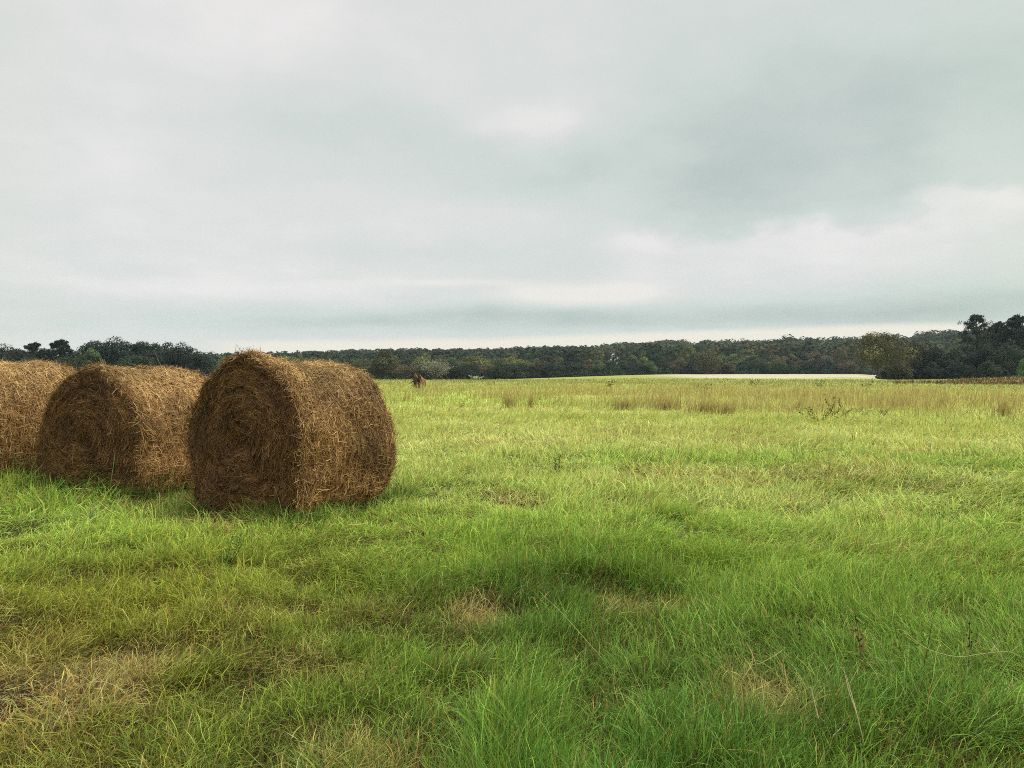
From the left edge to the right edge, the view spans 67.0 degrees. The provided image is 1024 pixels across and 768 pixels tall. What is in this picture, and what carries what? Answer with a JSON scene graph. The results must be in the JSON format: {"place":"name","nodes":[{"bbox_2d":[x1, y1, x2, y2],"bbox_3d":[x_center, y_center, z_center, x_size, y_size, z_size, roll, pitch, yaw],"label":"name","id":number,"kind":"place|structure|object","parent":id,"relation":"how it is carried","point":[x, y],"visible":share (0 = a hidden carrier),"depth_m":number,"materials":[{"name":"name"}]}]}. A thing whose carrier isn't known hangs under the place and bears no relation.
{"place":"outdoors","nodes":[
{"label":"outdoors","id":0,"kind":"place"},
{"bbox_2d":[0,362,1023,767],"bbox_3d":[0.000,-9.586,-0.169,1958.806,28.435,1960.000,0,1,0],"label":"ground","id":1,"kind":"structure","parent":0,"point":[698,378],"depth_m":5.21,"materials":[{"name":"green plant"}]},
{"bbox_2d":[0,343,38,361],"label":"broadleaf tree","id":2,"kind":"object","parent":1,"relation":"on","point":[16,354],"visible":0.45,"depth_m":168.12,"materials":[{"name":"green plant"}]},
{"bbox_2d":[21,341,48,360],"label":"pine tree","id":3,"kind":"object","parent":1,"relation":"on","point":[32,347],"visible":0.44,"depth_m":175.26,"materials":[{"name":"green plant"}]},
{"bbox_2d":[0,356,75,479],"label":"hay bale","id":4,"kind":"object","parent":1,"relation":"on","point":[26,387],"visible":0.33,"depth_m":9.97,"materials":[{"name":"plant"}]},
{"bbox_2d":[39,339,78,368],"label":"tree","id":5,"kind":"object","parent":1,"relation":"on","point":[61,348],"visible":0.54,"depth_m":176.85,"materials":[{"name":"green plant"}]},
{"bbox_2d":[55,355,93,370],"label":"broadleaf tree","id":6,"kind":"object","parent":1,"relation":"on","point":[71,360],"visible":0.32,"depth_m":164.18,"materials":[{"name":"green plant"}]},
{"bbox_2d":[53,476,100,497],"bbox_3d":[-4.761,1.155,8.537,0.511,0.242,0.449,0,1,-23],"label":"leafy weed","id":7,"kind":"object","parent":1,"relation":"on","point":[59,485],"visible":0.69,"depth_m":8.41,"materials":[{"name":"green plant"}]},
{"bbox_2d":[81,500,97,520],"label":"leafy weed","id":8,"kind":"object","parent":1,"relation":"on","point":[91,513],"visible":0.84,"depth_m":7.08,"materials":[{"name":"green plant"}]},
{"bbox_2d":[59,681,122,709],"bbox_3d":[-1.704,1.260,3.130,0.262,0.118,0.004,0,1,0],"label":"dry stalk","id":9,"kind":"object","parent":1,"relation":"on","point":[88,683],"visible":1,"depth_m":3.13,"materials":[{"name":"beige plant"}]},
{"bbox_2d":[70,339,115,365],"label":"broadleaf tree","id":10,"kind":"object","parent":1,"relation":"on","point":[88,345],"visible":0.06,"depth_m":180.37,"materials":[{"name":"green plant"}]},
{"bbox_2d":[81,348,105,367],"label":"broadleaf tree","id":11,"kind":"object","parent":1,"relation":"on","point":[94,353],"visible":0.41,"depth_m":167.42,"materials":[{"name":"green plant"}]},
{"bbox_2d":[80,336,137,365],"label":"broadleaf tree","id":12,"kind":"object","parent":1,"relation":"on","point":[107,350],"visible":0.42,"depth_m":175.87,"materials":[{"name":"green plant"}]},
{"bbox_2d":[33,359,212,498],"bbox_3d":[-4.581,0.522,9.504,1.918,1.821,1.770,0,1,20],"label":"hay bale","id":13,"kind":"object","parent":1,"relation":"on","point":[131,419],"visible":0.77,"depth_m":8.84,"materials":[{"name":"plant"}]},
{"bbox_2d":[112,355,157,367],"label":"broadleaf tree","id":14,"kind":"object","parent":1,"relation":"on","point":[141,360],"visible":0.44,"depth_m":163.62,"materials":[{"name":"green plant"}]},
{"bbox_2d":[121,340,161,364],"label":"broadleaf tree","id":15,"kind":"object","parent":1,"relation":"on","point":[142,348],"visible":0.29,"depth_m":176.88,"materials":[{"name":"green plant"}]},
{"bbox_2d":[131,488,161,500],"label":"leafy weed","id":16,"kind":"object","parent":1,"relation":"on","point":[134,490],"visible":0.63,"depth_m":8.46,"materials":[{"name":"green plant"}]},
{"bbox_2d":[150,342,168,353],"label":"broadleaf tree","id":17,"kind":"object","parent":1,"relation":"on","point":[155,346],"visible":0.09,"depth_m":181.62,"materials":[{"name":"green plant"}]},
{"bbox_2d":[155,341,175,363],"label":"broadleaf tree","id":18,"kind":"object","parent":1,"relation":"on","point":[165,347],"visible":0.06,"depth_m":185.46,"materials":[{"name":"green plant"}]},
{"bbox_2d":[156,341,199,369],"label":"broadleaf tree","id":19,"kind":"object","parent":1,"relation":"on","point":[179,356],"visible":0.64,"depth_m":172.79,"materials":[{"name":"green plant"}]},
{"bbox_2d":[184,353,214,373],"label":"broadleaf tree","id":20,"kind":"object","parent":1,"relation":"on","point":[203,362],"visible":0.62,"depth_m":171.17,"materials":[{"name":"green plant"}]},
{"bbox_2d":[219,532,243,565],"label":"leafy weed","id":21,"kind":"object","parent":1,"relation":"on","point":[229,558],"visible":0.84,"depth_m":5.50,"materials":[{"name":"green plant"}]},
{"bbox_2d":[0,473,496,558],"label":"hay litter","id":22,"kind":"object","parent":1,"relation":"on","point":[196,514],"visible":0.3,"depth_m":7.29,"materials":[{"name":"plant"}]},
{"bbox_2d":[182,344,402,520],"bbox_3d":[-2.284,0.531,8.098,1.882,1.860,1.734,1,1,28],"label":"hay bale","id":23,"kind":"object","parent":1,"relation":"on","point":[261,425],"visible":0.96,"depth_m":7.51,"materials":[{"name":"plant"}]},
{"bbox_2d":[353,359,371,370],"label":"broadleaf tree","id":24,"kind":"object","parent":1,"relation":"on","point":[359,365],"visible":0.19,"depth_m":264.27,"materials":[{"name":"green plant"}]},
{"bbox_2d":[362,366,379,379],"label":"broadleaf tree","id":25,"kind":"object","parent":1,"relation":"on","point":[371,375],"visible":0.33,"depth_m":229.08,"materials":[{"name":"green plant"}]},
{"bbox_2d":[368,349,398,378],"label":"oak tree","id":26,"kind":"object","parent":1,"relation":"on","point":[383,364],"visible":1,"depth_m":213.04,"materials":[{"name":"green plant"}]},
{"bbox_2d":[391,364,418,378],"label":"broadleaf tree","id":27,"kind":"object","parent":1,"relation":"on","point":[402,370],"visible":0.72,"depth_m":234.85,"materials":[{"name":"green plant"}]},
{"bbox_2d":[398,354,419,365],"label":"broadleaf tree","id":28,"kind":"object","parent":1,"relation":"on","point":[407,361],"visible":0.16,"depth_m":276.78,"materials":[{"name":"green plant"}]},
{"bbox_2d":[408,368,425,389],"bbox_3d":[-6.944,-0.379,57.788,1.454,1.678,1.374,-1,1,-30],"label":"tree stump","id":29,"kind":"object","parent":1,"relation":"on","point":[417,379],"visible":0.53,"depth_m":57.74,"materials":[{"name":"brown wood"}]},
{"bbox_2d":[410,355,429,364],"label":"broadleaf tree","id":30,"kind":"object","parent":1,"relation":"on","point":[420,359],"visible":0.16,"depth_m":269.89,"materials":[{"name":"green plant"}]},
{"bbox_2d":[410,354,454,378],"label":"oak tree","id":31,"kind":"object","parent":1,"relation":"on","point":[435,368],"visible":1,"depth_m":204.73,"materials":[{"name":"green plant"}]},
{"bbox_2d":[417,363,447,378],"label":"broadleaf tree","id":32,"kind":"object","parent":1,"relation":"on","point":[424,372],"visible":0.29,"depth_m":233.76,"materials":[{"name":"green plant"}]},
{"bbox_2d":[440,362,465,378],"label":"broadleaf tree","id":33,"kind":"object","parent":1,"relation":"on","point":[457,369],"visible":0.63,"depth_m":235.78,"materials":[{"name":"green plant"}]},
{"bbox_2d":[460,362,481,378],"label":"broadleaf tree","id":34,"kind":"object","parent":1,"relation":"on","point":[473,371],"visible":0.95,"depth_m":237.79,"materials":[{"name":"green plant"}]},
{"bbox_2d":[461,355,492,365],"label":"broadleaf tree","id":35,"kind":"object","parent":1,"relation":"on","point":[476,359],"visible":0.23,"depth_m":281.34,"materials":[{"name":"green plant"}]},
{"bbox_2d":[476,363,488,375],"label":"broadleaf tree","id":36,"kind":"object","parent":1,"relation":"on","point":[483,368],"visible":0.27,"depth_m":245.90,"materials":[{"name":"green plant"}]},
{"bbox_2d":[487,357,510,364],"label":"broadleaf tree","id":37,"kind":"object","parent":1,"relation":"on","point":[496,359],"visible":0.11,"depth_m":286.62,"materials":[{"name":"green plant"}]},
{"bbox_2d":[488,361,512,378],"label":"broadleaf tree","id":38,"kind":"object","parent":1,"relation":"on","point":[499,370],"visible":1,"depth_m":240.32,"materials":[{"name":"green plant"}]},
{"bbox_2d":[499,392,516,407],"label":"grass tuft","id":39,"kind":"object","parent":1,"relation":"on","point":[507,401],"visible":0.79,"depth_m":29.92,"materials":[{"name":"yellow plant"}]},
{"bbox_2d":[2,325,1023,370],"bbox_3d":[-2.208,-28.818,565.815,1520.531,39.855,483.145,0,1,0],"label":"forest","id":40,"kind":"object","parent":1,"relation":"on","point":[944,340],"visible":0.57,"depth_m":385.36,"materials":[{"name":"green plant"}]},
{"bbox_2d":[507,363,523,378],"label":"broadleaf tree","id":41,"kind":"object","parent":1,"relation":"on","point":[517,370],"visible":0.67,"depth_m":245.56,"materials":[{"name":"green plant"}]},
{"bbox_2d":[511,359,532,367],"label":"broadleaf tree","id":42,"kind":"object","parent":1,"relation":"on","point":[522,360],"visible":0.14,"depth_m":278.92,"materials":[{"name":"green plant"}]},
{"bbox_2d":[516,362,532,370],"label":"broadleaf tree","id":43,"kind":"object","parent":1,"relation":"on","point":[526,366],"visible":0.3,"depth_m":253.31,"materials":[{"name":"green plant"}]},
{"bbox_2d":[527,393,536,406],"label":"grass tuft","id":44,"kind":"object","parent":1,"relation":"on","point":[531,400],"visible":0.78,"depth_m":29.79,"materials":[{"name":"yellow plant"}]},
{"bbox_2d":[530,360,547,375],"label":"broadleaf tree","id":45,"kind":"object","parent":1,"relation":"on","point":[537,365],"visible":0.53,"depth_m":253.58,"materials":[{"name":"green plant"}]},
{"bbox_2d":[541,362,561,377],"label":"broadleaf tree","id":46,"kind":"object","parent":1,"relation":"on","point":[550,369],"visible":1,"depth_m":250.24,"materials":[{"name":"green plant"}]},
{"bbox_2d":[558,361,580,371],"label":"broadleaf tree","id":47,"kind":"object","parent":1,"relation":"on","point":[572,366],"visible":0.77,"depth_m":257.56,"materials":[{"name":"green plant"}]},
{"bbox_2d":[563,352,582,369],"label":"pine tree","id":48,"kind":"object","parent":1,"relation":"on","point":[570,357],"visible":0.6,"depth_m":261.23,"materials":[{"name":"green plant"}]},
{"bbox_2d":[581,360,595,371],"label":"broadleaf tree","id":49,"kind":"object","parent":1,"relation":"on","point":[587,364],"visible":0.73,"depth_m":263.24,"materials":[{"name":"green plant"}]},
{"bbox_2d":[590,360,605,371],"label":"broadleaf tree","id":50,"kind":"object","parent":1,"relation":"on","point":[598,366],"visible":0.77,"depth_m":264.06,"materials":[{"name":"green plant"}]},
{"bbox_2d":[194,365,1023,379],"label":"undergrowth","id":51,"kind":"object","parent":1,"relation":"on","point":[918,374],"visible":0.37,"depth_m":255.82,"materials":[{"name":"green plant"}]},
{"bbox_2d":[607,361,618,372],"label":"broadleaf tree","id":52,"kind":"object","parent":1,"relation":"on","point":[611,365],"visible":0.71,"depth_m":267.01,"materials":[{"name":"green plant"}]},
{"bbox_2d":[610,394,635,409],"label":"grass tuft","id":53,"kind":"object","parent":1,"relation":"on","point":[624,402],"visible":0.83,"depth_m":28.14,"materials":[{"name":"yellow plant"}]},
{"bbox_2d":[619,362,634,372],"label":"broadleaf tree","id":54,"kind":"object","parent":1,"relation":"on","point":[625,365],"visible":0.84,"depth_m":270.95,"materials":[{"name":"green plant"}]},
{"bbox_2d":[626,355,638,362],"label":"broadleaf tree","id":55,"kind":"object","parent":1,"relation":"on","point":[633,358],"visible":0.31,"depth_m":301.76,"materials":[{"name":"green plant"}]},
{"bbox_2d":[624,361,643,372],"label":"broadleaf tree","id":56,"kind":"object","parent":1,"relation":"on","point":[636,365],"visible":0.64,"depth_m":273.39,"materials":[{"name":"green plant"}]},
{"bbox_2d":[643,361,657,374],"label":"broadleaf tree","id":57,"kind":"object","parent":1,"relation":"on","point":[650,366],"visible":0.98,"depth_m":273.79,"materials":[{"name":"green plant"}]},
{"bbox_2d":[647,353,666,366],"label":"broadleaf tree","id":58,"kind":"object","parent":1,"relation":"on","point":[657,357],"visible":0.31,"depth_m":294.47,"materials":[{"name":"green plant"}]},
{"bbox_2d":[653,360,671,369],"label":"broadleaf tree","id":59,"kind":"object","parent":1,"relation":"on","point":[659,363],"visible":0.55,"depth_m":284.98,"materials":[{"name":"green plant"}]},
{"bbox_2d":[646,393,683,410],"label":"grass tuft","id":60,"kind":"object","parent":1,"relation":"on","point":[662,404],"visible":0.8,"depth_m":28.06,"materials":[{"name":"yellow plant"}]},
{"bbox_2d":[674,359,691,372],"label":"broadleaf tree","id":61,"kind":"object","parent":1,"relation":"on","point":[683,363],"visible":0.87,"depth_m":283.87,"materials":[{"name":"green plant"}]},
{"bbox_2d":[688,358,701,373],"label":"broadleaf tree","id":62,"kind":"object","parent":1,"relation":"on","point":[691,362],"visible":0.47,"depth_m":282.20,"materials":[{"name":"green plant"}]},
{"bbox_2d":[693,348,723,373],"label":"broadleaf tree","id":63,"kind":"object","parent":1,"relation":"on","point":[703,360],"visible":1,"depth_m":267.35,"materials":[{"name":"green plant"}]},
{"bbox_2d":[686,394,733,414],"bbox_3d":[6.609,0.672,25.780,1.555,0.721,1.190,0,1,0],"label":"grass tuft","id":64,"kind":"object","parent":1,"relation":"on","point":[708,406],"visible":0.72,"depth_m":25.63,"materials":[{"name":"yellow plant"}]},
{"bbox_2d":[716,360,736,372],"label":"bush","id":65,"kind":"object","parent":1,"relation":"on","point":[728,365],"visible":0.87,"depth_m":285.92,"materials":[{"name":"green plant"}]},
{"bbox_2d":[718,400,737,415],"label":"grass tuft","id":66,"kind":"object","parent":1,"relation":"on","point":[727,408],"visible":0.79,"depth_m":24.50,"materials":[{"name":"yellow plant"}]},
{"bbox_2d":[726,354,742,365],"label":"broadleaf tree","id":67,"kind":"object","parent":1,"relation":"on","point":[732,358],"visible":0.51,"depth_m":305.21,"materials":[{"name":"green plant"}]},
{"bbox_2d":[737,360,750,369],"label":"broadleaf tree","id":68,"kind":"object","parent":1,"relation":"on","point":[741,364],"visible":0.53,"depth_m":293.25,"materials":[{"name":"green plant"}]},
{"bbox_2d":[747,359,768,372],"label":"broadleaf tree","id":69,"kind":"object","parent":1,"relation":"on","point":[758,364],"visible":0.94,"depth_m":288.36,"materials":[{"name":"green plant"}]},
{"bbox_2d":[771,360,790,373],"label":"bush","id":70,"kind":"object","parent":1,"relation":"on","point":[780,366],"visible":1,"depth_m":288.00,"materials":[{"name":"green plant"}]},
{"bbox_2d":[782,358,797,373],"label":"broadleaf tree","id":71,"kind":"object","parent":1,"relation":"on","point":[791,364],"visible":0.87,"depth_m":288.55,"materials":[{"name":"green plant"}]},
{"bbox_2d":[795,619,804,663],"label":"seedy weed","id":72,"kind":"object","parent":1,"relation":"on","point":[799,634],"visible":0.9,"depth_m":3.64,"materials":[{"name":"green plant"}]},
{"bbox_2d":[796,351,811,361],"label":"broadleaf tree","id":73,"kind":"object","parent":1,"relation":"on","point":[804,356],"visible":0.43,"depth_m":314.89,"materials":[{"name":"green plant"}]},
{"bbox_2d":[798,360,811,372],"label":"bush","id":74,"kind":"object","parent":1,"relation":"on","point":[804,363],"visible":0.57,"depth_m":297.47,"materials":[{"name":"green plant"}]},
{"bbox_2d":[806,359,826,373],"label":"tree","id":75,"kind":"object","parent":1,"relation":"on","point":[816,365],"visible":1,"depth_m":291.19,"materials":[{"name":"green plant"}]},
{"bbox_2d":[808,351,828,362],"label":"broadleaf tree","id":76,"kind":"object","parent":1,"relation":"on","point":[813,355],"visible":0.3,"depth_m":316.63,"materials":[{"name":"green plant"}]},
{"bbox_2d":[795,405,850,421],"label":"dock weed","id":77,"kind":"object","parent":1,"relation":"on","point":[814,417],"visible":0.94,"depth_m":20.97,"materials":[{"name":"green plant"}]},
{"bbox_2d":[822,358,835,373],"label":"broadleaf tree","id":78,"kind":"object","parent":1,"relation":"on","point":[831,365],"visible":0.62,"depth_m":294.92,"materials":[{"name":"green plant"}]},
{"bbox_2d":[810,667,863,743],"bbox_3d":[1.195,1.186,2.848,0.203,0.281,0.023,0,1,0],"label":"dry stalk","id":79,"kind":"object","parent":1,"relation":"on","point":[851,700],"visible":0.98,"depth_m":2.84,"materials":[{"name":"beige plant"}]},
{"bbox_2d":[836,360,858,373],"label":"bush","id":80,"kind":"object","parent":1,"relation":"on","point":[849,367],"visible":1,"depth_m":293.99,"materials":[{"name":"green plant"}]},
{"bbox_2d":[847,609,876,680],"bbox_3d":[1.541,1.177,3.388,0.134,0.377,0.120,0,1,-19],"label":"seedy weed","id":81,"kind":"object","parent":1,"relation":"on","point":[861,645],"visible":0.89,"depth_m":3.39,"materials":[{"name":"brown plant"}]},
{"bbox_2d":[854,330,919,378],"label":"oak tree","id":82,"kind":"object","parent":1,"relation":"on","point":[872,342],"visible":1,"depth_m":148.63,"materials":[{"name":"green plant"}]},
{"bbox_2d":[872,705,904,754],"bbox_3d":[1.387,1.288,2.853,0.072,0.182,0.110,-1,1,-40],"label":"leafy weed","id":83,"kind":"object","parent":1,"relation":"on","point":[881,721],"visible":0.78,"depth_m":2.86,"materials":[{"name":"green plant"}]},
{"bbox_2d":[886,359,914,379],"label":"tree","id":84,"kind":"object","parent":1,"relation":"on","point":[902,368],"visible":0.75,"depth_m":155.33,"materials":[{"name":"green plant"}]},
{"bbox_2d":[886,609,937,675],"bbox_3d":[1.766,1.177,3.413,0.221,0.360,0.130,0,1,-8],"label":"leafy weed","id":85,"kind":"object","parent":1,"relation":"on","point":[924,651],"visible":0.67,"depth_m":3.42,"materials":[{"name":"green plant"}]},
{"bbox_2d":[893,339,932,369],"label":"broadleaf tree","id":86,"kind":"object","parent":1,"relation":"on","point":[922,349],"visible":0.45,"depth_m":169.67,"materials":[{"name":"green plant"}]},
{"bbox_2d":[912,347,952,369],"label":"broadleaf tree","id":87,"kind":"object","parent":1,"relation":"on","point":[937,359],"visible":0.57,"depth_m":166.58,"materials":[{"name":"green plant"}]},
{"bbox_2d":[922,361,944,378],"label":"bush","id":88,"kind":"object","parent":1,"relation":"on","point":[929,370],"visible":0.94,"depth_m":153.23,"materials":[{"name":"green plant"}]},
{"bbox_2d":[932,392,954,407],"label":"grass tuft","id":89,"kind":"object","parent":1,"relation":"on","point":[941,400],"visible":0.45,"depth_m":29.68,"materials":[{"name":"yellow plant"}]},
{"bbox_2d":[940,347,971,370],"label":"broadleaf tree","id":90,"kind":"object","parent":1,"relation":"on","point":[955,358],"visible":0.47,"depth_m":163.87,"materials":[{"name":"green plant"}]},
{"bbox_2d":[892,375,1023,384],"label":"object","id":91,"kind":"object","parent":1,"relation":"on","point":[968,380],"visible":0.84,"depth_m":80.97,"materials":[{"name":"brown plant"}]},
{"bbox_2d":[902,630,1020,656],"bbox_3d":[1.893,1.091,3.220,0.504,0.112,0.031,0,1,6],"label":"dry stalk","id":92,"kind":"object","parent":1,"relation":"on","point":[961,656],"visible":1,"depth_m":3.21,"materials":[{"name":"beige plant"}]},
{"bbox_2d":[947,362,977,378],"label":"bush","id":93,"kind":"object","parent":1,"relation":"on","point":[963,373],"visible":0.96,"depth_m":151.06,"materials":[{"name":"green plant"}]},
{"bbox_2d":[963,620,978,668],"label":"seedy weed","id":94,"kind":"object","parent":1,"relation":"on","point":[969,645],"visible":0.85,"depth_m":3.51,"materials":[{"name":"brown plant"}]},
{"bbox_2d":[954,314,1002,366],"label":"pine tree","id":95,"kind":"object","parent":1,"relation":"on","point":[971,323],"visible":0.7,"depth_m":170.99,"materials":[{"name":"green plant"}]},
{"bbox_2d":[961,343,1007,371],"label":"broadleaf tree","id":96,"kind":"object","parent":1,"relation":"on","point":[975,359],"visible":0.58,"depth_m":159.19,"materials":[{"name":"green plant"}]},
{"bbox_2d":[975,361,1001,377],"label":"bush","id":97,"kind":"object","parent":1,"relation":"on","point":[987,366],"visible":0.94,"depth_m":149.22,"materials":[{"name":"green plant"}]},
{"bbox_2d":[984,321,1015,364],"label":"pine tree","id":98,"kind":"object","parent":1,"relation":"on","point":[999,324],"visible":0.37,"depth_m":174.59,"materials":[{"name":"green plant"}]},
{"bbox_2d":[989,399,1012,416],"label":"grass tuft","id":99,"kind":"object","parent":1,"relation":"on","point":[1001,407],"visible":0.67,"depth_m":24.21,"materials":[{"name":"yellow plant"}]},
{"bbox_2d":[981,342,1023,371],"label":"broadleaf tree","id":100,"kind":"object","parent":1,"relation":"on","point":[1003,353],"visible":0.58,"depth_m":156.55,"materials":[{"name":"green plant"}]},
{"bbox_2d":[990,314,1023,367],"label":"pine tree","id":101,"kind":"object","parent":1,"relation":"on","point":[1015,323],"visible":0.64,"depth_m":172.91,"materials":[{"name":"green plant"}]},
{"bbox_2d":[1016,358,1023,376],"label":"bush","id":102,"kind":"object","parent":1,"relation":"on","point":[1021,365],"visible":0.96,"depth_m":146.08,"materials":[{"name":"green plant"}]},
{"bbox_2d":[0,0,1023,355],"label":"sky","id":103,"kind":"structure","parent":0,"point":[215,176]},
{"bbox_2d":[379,378,1023,424],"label":"tall dry grass","id":104,"kind":"structure","parent":0,"point":[898,401],"depth_m":33.66,"materials":[{"name":"yellow plant"}]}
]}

